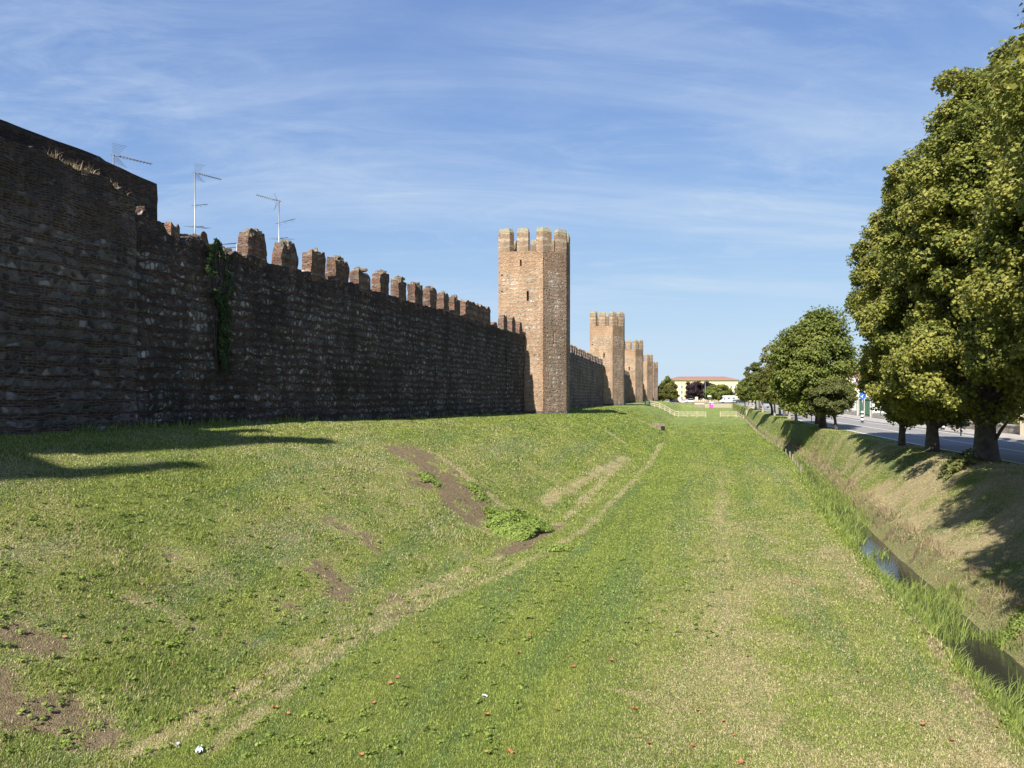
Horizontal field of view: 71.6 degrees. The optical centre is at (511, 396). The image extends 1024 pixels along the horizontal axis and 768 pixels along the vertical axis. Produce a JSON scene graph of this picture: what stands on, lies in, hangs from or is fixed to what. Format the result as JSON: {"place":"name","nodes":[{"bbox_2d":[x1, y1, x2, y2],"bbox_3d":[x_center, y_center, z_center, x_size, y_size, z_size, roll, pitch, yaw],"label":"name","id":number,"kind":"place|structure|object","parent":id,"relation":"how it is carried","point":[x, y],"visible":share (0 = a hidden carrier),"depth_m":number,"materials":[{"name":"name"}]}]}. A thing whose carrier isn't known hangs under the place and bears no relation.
{"place":"outdoors","nodes":[
{"label":"outdoors","id":0,"kind":"place"},
{"bbox_2d":[0,400,1023,767],"bbox_3d":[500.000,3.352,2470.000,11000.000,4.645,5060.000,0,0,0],"label":"ground","id":1,"kind":"structure","parent":0,"point":[56,716],"depth_m":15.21,"materials":[{"name":"green plant"}]},
{"bbox_2d":[194,744,202,751],"bbox_3d":[-4.123,4.637,9.349,0.098,0.045,0.168,0,0,-29],"label":"plastic scrap","id":2,"kind":"object","parent":1,"relation":"on","point":[199,748],"visible":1,"depth_m":9.33,"materials":[{"name":"white plastic"}]},
{"bbox_2d":[0,136,524,435],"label":"curtain wall","id":3,"kind":"structure","parent":1,"relation":"on","point":[106,305],"depth_m":25.49,"materials":[{"name":"brick"}]},
{"bbox_2d":[0,119,157,220],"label":"raised wall","id":4,"kind":"structure","parent":3,"relation":"on","point":[140,191],"depth_m":22.33,"materials":[{"name":"brick"}]},
{"bbox_2d":[38,148,127,194],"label":"dry grass","id":5,"kind":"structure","parent":3,"relation":"on","point":[76,168],"depth_m":21.40,"materials":[{"name":"plant"}]},
{"bbox_2d":[205,237,235,373],"bbox_3d":[-10.940,-3.391,26.564,0.366,5.052,1.546,0,0,18],"label":"ivy","id":6,"kind":"object","parent":3,"relation":"attached to","point":[223,304],"visible":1,"depth_m":26.67,"materials":[{"name":"green plant"}]},
{"bbox_2d":[222,243,237,250],"bbox_3d":[-12.301,-6.023,30.304,1.128,1.241,0.064,0,0,-34],"label":"metal railing","id":7,"kind":"object","parent":3,"relation":"attached to","point":[236,247],"visible":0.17,"depth_m":30.50,"materials":[{"name":"grey metal"}]},
{"bbox_2d":[3,411,525,436],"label":"wall foot weeds","id":8,"kind":"object","parent":1,"relation":"on","point":[213,421],"depth_m":26.20,"materials":[{"name":"green plant"}]},
{"bbox_2d":[418,470,446,488],"bbox_3d":[-3.049,3.004,25.696,1.128,0.612,1.062,0,0,-42],"label":"weed clump","id":9,"kind":"object","parent":1,"relation":"on","point":[431,477],"visible":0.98,"depth_m":25.57,"materials":[{"name":"green plant"}]},
{"bbox_2d":[462,481,489,502],"bbox_3d":[-1.351,3.648,26.932,1.089,0.717,1.820,0,0,0],"label":"weed clump","id":10,"kind":"object","parent":1,"relation":"on","point":[481,495],"visible":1,"depth_m":26.81,"materials":[{"name":"green plant"}]},
{"bbox_2d":[482,506,554,541],"bbox_3d":[0.196,4.319,24.535,2.623,0.804,3.613,0,0,0],"label":"weed clump","id":11,"kind":"object","parent":1,"relation":"on","point":[532,521],"visible":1,"depth_m":24.18,"materials":[{"name":"green plant"}]},
{"bbox_2d":[498,227,570,413],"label":"brick tower","id":12,"kind":"structure","parent":1,"relation":"on","point":[534,287],"depth_m":63.89,"materials":[{"name":"brick"}]},
{"bbox_2d":[538,543,574,551],"bbox_3d":[1.371,4.640,21.806,1.148,0.321,0.813,0,0,0],"label":"weed clump","id":13,"kind":"object","parent":1,"relation":"on","point":[561,547],"visible":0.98,"depth_m":21.61,"materials":[{"name":"green plant"}]},
{"bbox_2d":[570,344,602,407],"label":"curtain wall","id":14,"kind":"structure","parent":1,"relation":"on","point":[586,379],"depth_m":103.85,"materials":[{"name":"brick"}]},
{"bbox_2d":[590,311,624,405],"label":"brick tower","id":15,"kind":"structure","parent":1,"relation":"on","point":[607,339],"depth_m":127.87,"materials":[{"name":"brick"}]},
{"bbox_2d":[625,370,628,402],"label":"curtain wall","id":16,"kind":"structure","parent":1,"relation":"on","point":[626,386],"depth_m":181.64,"materials":[{"name":"brick"}]},
{"bbox_2d":[625,340,642,402],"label":"brick tower","id":17,"kind":"structure","parent":1,"relation":"on","point":[634,361],"depth_m":190.77,"materials":[{"name":"brick"}]},
{"bbox_2d":[643,354,652,400],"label":"brick tower","id":18,"kind":"structure","parent":1,"relation":"on","point":[647,376],"depth_m":255.72,"materials":[{"name":"brick"}]},
{"bbox_2d":[653,362,657,400],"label":"brick tower","id":19,"kind":"structure","parent":1,"relation":"on","point":[655,381],"depth_m":312.04,"materials":[{"name":"brick"}]},
{"bbox_2d":[651,423,664,429],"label":"stone culvert","id":20,"kind":"object","parent":1,"relation":"on","point":[661,426],"visible":0.7,"depth_m":83.69,"materials":[{"name":"beige stone"}]},
{"bbox_2d":[658,382,670,400],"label":"square tree","id":21,"kind":"object","parent":1,"relation":"on","point":[662,392],"visible":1,"depth_m":314.50,"materials":[{"name":"green plant"}]},
{"bbox_2d":[661,376,674,400],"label":"square tree","id":22,"kind":"object","parent":1,"relation":"on","point":[667,380],"visible":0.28,"depth_m":329.65,"materials":[{"name":"green plant"}]},
{"bbox_2d":[666,384,679,400],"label":"square tree","id":23,"kind":"object","parent":1,"relation":"on","point":[672,391],"visible":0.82,"depth_m":315.90,"materials":[{"name":"green plant"}]},
{"bbox_2d":[645,399,705,416],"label":"timber fence","id":24,"kind":"object","parent":1,"relation":"on","point":[678,413],"visible":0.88,"depth_m":145.88,"materials":[{"name":"beige wood"}]},
{"bbox_2d":[671,402,697,404],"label":"picket fence","id":25,"kind":"object","parent":1,"relation":"on","point":[685,402],"visible":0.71,"depth_m":282.95,"materials":[{"name":"white wood"}]},
{"bbox_2d":[684,381,704,400],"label":"square tree","id":26,"kind":"object","parent":1,"relation":"on","point":[694,389],"visible":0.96,"depth_m":332.60,"materials":[{"name":"purple plant"}]},
{"bbox_2d":[695,403,703,407],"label":"sign","id":27,"kind":"object","parent":1,"relation":"on","point":[700,405],"visible":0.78,"depth_m":277.05,"materials":[{"name":"beige paint"}]},
{"bbox_2d":[663,376,738,400],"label":"yellow building","id":28,"kind":"structure","parent":1,"relation":"on","point":[680,381],"depth_m":400.00,"materials":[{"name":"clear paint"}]},
{"bbox_2d":[703,380,712,399],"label":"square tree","id":29,"kind":"object","parent":1,"relation":"on","point":[706,383],"visible":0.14,"depth_m":344.34,"materials":[{"name":"plant"}]},
{"bbox_2d":[702,384,718,399],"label":"square tree","id":30,"kind":"object","parent":1,"relation":"on","point":[710,390],"visible":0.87,"depth_m":325.90,"materials":[{"name":"green plant"}]},
{"bbox_2d":[704,404,731,407],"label":"wall","id":31,"kind":"structure","parent":1,"relation":"on","point":[720,405],"depth_m":276.00,"materials":[{"name":"stone"}]},
{"bbox_2d":[713,384,731,400],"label":"square tree","id":32,"kind":"object","parent":1,"relation":"on","point":[724,390],"visible":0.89,"depth_m":323.89,"materials":[{"name":"green plant"}]},
{"bbox_2d":[720,411,743,418],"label":"timber fence","id":33,"kind":"object","parent":1,"relation":"on","point":[735,415],"visible":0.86,"depth_m":145.88,"materials":[{"name":"beige wood"}]},
{"bbox_2d":[734,380,745,406],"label":"street tree","id":34,"kind":"object","parent":1,"relation":"on","point":[739,397],"visible":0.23,"depth_m":176.72,"materials":[{"name":"green plant"}]},
{"bbox_2d":[736,381,749,407],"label":"street tree","id":35,"kind":"object","parent":1,"relation":"on","point":[739,386],"visible":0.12,"depth_m":163.29,"materials":[{"name":"green plant"}]},
{"bbox_2d":[738,378,752,408],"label":"street tree","id":36,"kind":"object","parent":1,"relation":"on","point":[741,393],"visible":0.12,"depth_m":151.70,"materials":[{"name":"green plant"}]},
{"bbox_2d":[741,381,756,409],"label":"street tree","id":37,"kind":"object","parent":1,"relation":"on","point":[746,394],"visible":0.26,"depth_m":141.31,"materials":[{"name":"green plant"}]},
{"bbox_2d":[746,403,753,414],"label":"timber fence","id":38,"kind":"object","parent":1,"relation":"on","point":[750,407],"visible":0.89,"depth_m":149.88,"materials":[{"name":"beige wood"}]},
{"bbox_2d":[743,362,763,409],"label":"dark topped tree","id":39,"kind":"object","parent":1,"relation":"on","point":[754,367],"visible":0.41,"depth_m":131.98,"materials":[{"name":"green plant"}]},
{"bbox_2d":[746,372,763,411],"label":"street tree","id":40,"kind":"object","parent":1,"relation":"on","point":[750,394],"visible":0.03,"depth_m":117.74,"materials":[{"name":"green plant"}]},
{"bbox_2d":[745,372,773,414],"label":"street tree","id":41,"kind":"object","parent":1,"relation":"on","point":[752,389],"visible":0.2,"depth_m":98.63,"materials":[{"name":"green plant"}]},
{"bbox_2d":[753,363,775,415],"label":"street tree","id":42,"kind":"object","parent":1,"relation":"on","point":[763,379],"visible":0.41,"depth_m":94.06,"materials":[{"name":"green plant"}]},
{"bbox_2d":[759,340,780,414],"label":"tree","id":43,"kind":"object","parent":1,"relation":"on","point":[763,358],"visible":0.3,"depth_m":96.13,"materials":[{"name":"green plant"}]},
{"bbox_2d":[765,365,785,416],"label":"street tree","id":44,"kind":"object","parent":1,"relation":"on","point":[784,412],"depth_m":92.14,"materials":[{"name":"green plant"}]},
{"bbox_2d":[767,373,791,418],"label":"young tree","id":45,"kind":"object","parent":1,"relation":"on","point":[771,396],"visible":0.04,"depth_m":81.51,"materials":[{"name":"green plant"}]},
{"bbox_2d":[775,394,797,421],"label":"young tree","id":46,"kind":"object","parent":1,"relation":"on","point":[796,417],"visible":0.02,"depth_m":70.59,"materials":[{"name":"green plant"}]},
{"bbox_2d":[770,351,818,423],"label":"leafy tree","id":47,"kind":"object","parent":1,"relation":"on","point":[816,417],"depth_m":66.34,"materials":[{"name":"green plant"}]},
{"bbox_2d":[762,304,859,427],"bbox_3d":[24.209,-2.370,57.340,6.592,10.093,7.593,0,0,-25],"label":"leafy tree","id":48,"kind":"object","parent":1,"relation":"on","point":[811,345],"visible":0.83,"depth_m":55.83,"materials":[{"name":"green plant"}]},
{"bbox_2d":[806,376,857,429],"bbox_3d":[24.572,0.539,54.297,3.766,4.284,3.707,0,0,0],"label":"globe tree","id":49,"kind":"object","parent":1,"relation":"on","point":[826,400],"visible":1,"depth_m":53.74,"materials":[{"name":"green plant"}]},
{"bbox_2d":[843,400,857,415],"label":"metal fence","id":50,"kind":"object","parent":1,"relation":"on","point":[854,412],"visible":0.18,"depth_m":93.53,"materials":[{"name":"metal"}]},
{"bbox_2d":[847,372,867,410],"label":"roadside house","id":51,"kind":"structure","parent":1,"relation":"on","point":[856,379],"depth_m":106.71,"materials":[{"name":"white paint"}]},
{"bbox_2d":[850,397,875,413],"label":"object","id":52,"kind":"object","parent":1,"relation":"on","point":[860,398],"visible":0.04,"depth_m":99.93,"materials":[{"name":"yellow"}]},
{"bbox_2d":[858,398,870,416],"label":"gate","id":53,"kind":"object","parent":1,"relation":"on","point":[866,407],"visible":0.68,"depth_m":86.95,"materials":[{"name":"metal"}]},
{"bbox_2d":[871,403,886,418],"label":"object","id":54,"kind":"object","parent":1,"relation":"on","point":[877,414],"visible":0.14,"depth_m":80.50,"materials":[{"name":"metal"}]},
{"bbox_2d":[744,419,1023,734],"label":"reeds","id":55,"kind":"object","parent":1,"relation":"on","point":[928,619],"visible":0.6,"depth_m":17.94,"materials":[{"name":"green plant"}]},
{"bbox_2d":[843,181,944,445],"bbox_3d":[20.181,-4.450,36.500,5.757,14.219,6.894,0,0,0],"label":"plane tree","id":56,"kind":"object","parent":1,"relation":"on","point":[862,250],"visible":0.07,"depth_m":37.04,"materials":[{"name":"green plant"}]},
{"bbox_2d":[779,434,1023,649],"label":"dead stalks","id":57,"kind":"object","parent":1,"relation":"on","point":[934,548],"visible":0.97,"depth_m":24.43,"materials":[{"name":"beige plant"}]},
{"bbox_2d":[850,136,1007,451],"bbox_3d":[19.642,-4.765,32.667,7.005,14.880,7.756,0,0,0],"label":"plane tree","id":58,"kind":"object","parent":1,"relation":"on","point":[889,308],"visible":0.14,"depth_m":32.67,"materials":[{"name":"green plant"}]},
{"bbox_2d":[877,33,1023,461],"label":"plane tree","id":59,"kind":"object","parent":1,"relation":"on","point":[986,409],"visible":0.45,"depth_m":27.65,"materials":[{"name":"green plant"}]},
{"bbox_2d":[936,448,983,481],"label":"shoots","id":60,"kind":"object","parent":1,"relation":"on","point":[956,463],"visible":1,"depth_m":27.04,"materials":[{"name":"green plant"}]},
{"bbox_2d":[924,421,1019,434],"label":"garden wall","id":61,"kind":"structure","parent":1,"relation":"on","point":[1011,429],"depth_m":47.67,"materials":[{"name":"stone"}]},
{"bbox_2d":[947,100,1023,386],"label":"plane tree","id":62,"kind":"object","parent":1,"relation":"on","point":[1000,232],"visible":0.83,"depth_m":22.23,"materials":[{"name":"green plant"}]},
{"bbox_2d":[961,0,1023,239],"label":"plane tree","id":63,"kind":"object","parent":1,"relation":"on","point":[1011,119],"visible":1,"depth_m":14.10,"materials":[{"name":"green plant"}]},
{"bbox_2d":[969,414,1019,424],"bbox_3d":[36.487,1.383,58.007,1.540,2.800,22.780,0,0,13],"label":"hedge","id":64,"kind":"object","parent":1,"relation":"on","point":[1015,422],"visible":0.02,"depth_m":47.88,"materials":[{"name":"green plant"}]},
{"bbox_2d":[996,606,1023,646],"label":"weed clump","id":65,"kind":"object","parent":1,"relation":"on","point":[1015,627],"visible":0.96,"depth_m":15.22,"materials":[{"name":"green plant"}]},
{"bbox_2d":[1020,414,1023,434],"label":"gate pillar","id":66,"kind":"structure","parent":1,"relation":"on","point":[1021,428],"depth_m":44.91,"materials":[{"name":"beige paint"}]},
{"bbox_3d":[-21.404,-1.900,36.013,11.800,7.500,8.800,0,0,-11],"label":"town house","id":67,"kind":"object","parent":1,"relation":"on","visible":0},
{"bbox_2d":[111,143,151,166],"bbox_3d":[-17.253,-8.024,32.212,1.712,6.748,0.573,0,0,-19],"label":"television antenna","id":68,"kind":"object","parent":67,"relation":"on","point":[113,155],"visible":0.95,"depth_m":32.09,"materials":[{"name":"metal"}]},
{"bbox_2d":[186,163,221,233],"bbox_3d":[-17.522,-8.889,40.105,1.980,8.478,0.816,0,0,0],"label":"television antenna","id":69,"kind":"object","parent":67,"relation":"on","point":[195,205],"visible":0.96,"depth_m":39.99,"materials":[{"name":"metal"}]},
{"bbox_3d":[-15.394,-1.900,44.914,10.800,7.500,8.800,0,0,-11],"label":"town house","id":70,"kind":"object","parent":1,"relation":"on","visible":0},
{"bbox_2d":[257,194,293,241],"bbox_3d":[-14.107,-8.381,42.106,2.286,7.463,0.817,0,0,0],"label":"television antenna","id":71,"kind":"object","parent":70,"relation":"on","point":[278,223],"visible":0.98,"depth_m":41.99,"materials":[{"name":"metal"}]},
{"bbox_2d":[0,0,1023,385],"label":"sky","id":72,"kind":"structure","parent":0,"point":[711,170],"materials":[{"name":"blue"}]},
{"bbox_2d":[720,396,736,402],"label":"camper van","id":73,"kind":"object","parent":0,"point":[727,399],"visible":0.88,"depth_m":292.90,"materials":[{"name":"white paint"}]},
{"bbox_2d":[735,402,1023,464],"bbox_3d":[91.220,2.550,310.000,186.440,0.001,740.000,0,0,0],"label":"road","id":74,"kind":"structure","parent":0,"point":[1011,454],"depth_m":46.78,"materials":[{"name":"grey asphalt"}]},
{"bbox_2d":[760,402,768,407],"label":"parked car","id":75,"kind":"object","parent":74,"relation":"on","point":[766,404],"visible":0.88,"depth_m":163.25,"materials":[{"name":"silver metal"}]},
{"bbox_2d":[859,393,865,421],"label":"road sign","id":76,"kind":"object","parent":74,"relation":"on","point":[861,396],"visible":0.91,"depth_m":68.44,"materials":[{"name":"blue metal"}]},
{"bbox_2d":[750,404,1023,463],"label":"road markings","id":77,"kind":"object","parent":74,"relation":"on","point":[920,435],"visible":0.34,"depth_m":45.51,"materials":[{"name":"paint"}]},
{"bbox_2d":[756,403,1023,442],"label":"pavement","id":78,"kind":"structure","parent":0,"point":[1012,437],"depth_m":52.76,"materials":[{"name":"grey concrete"}]},
{"bbox_2d":[757,432,1023,712],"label":"water","id":79,"kind":"structure","parent":0,"point":[994,660],"depth_m":15.67,"materials":[{"name":"grey liquid"}]}
]}

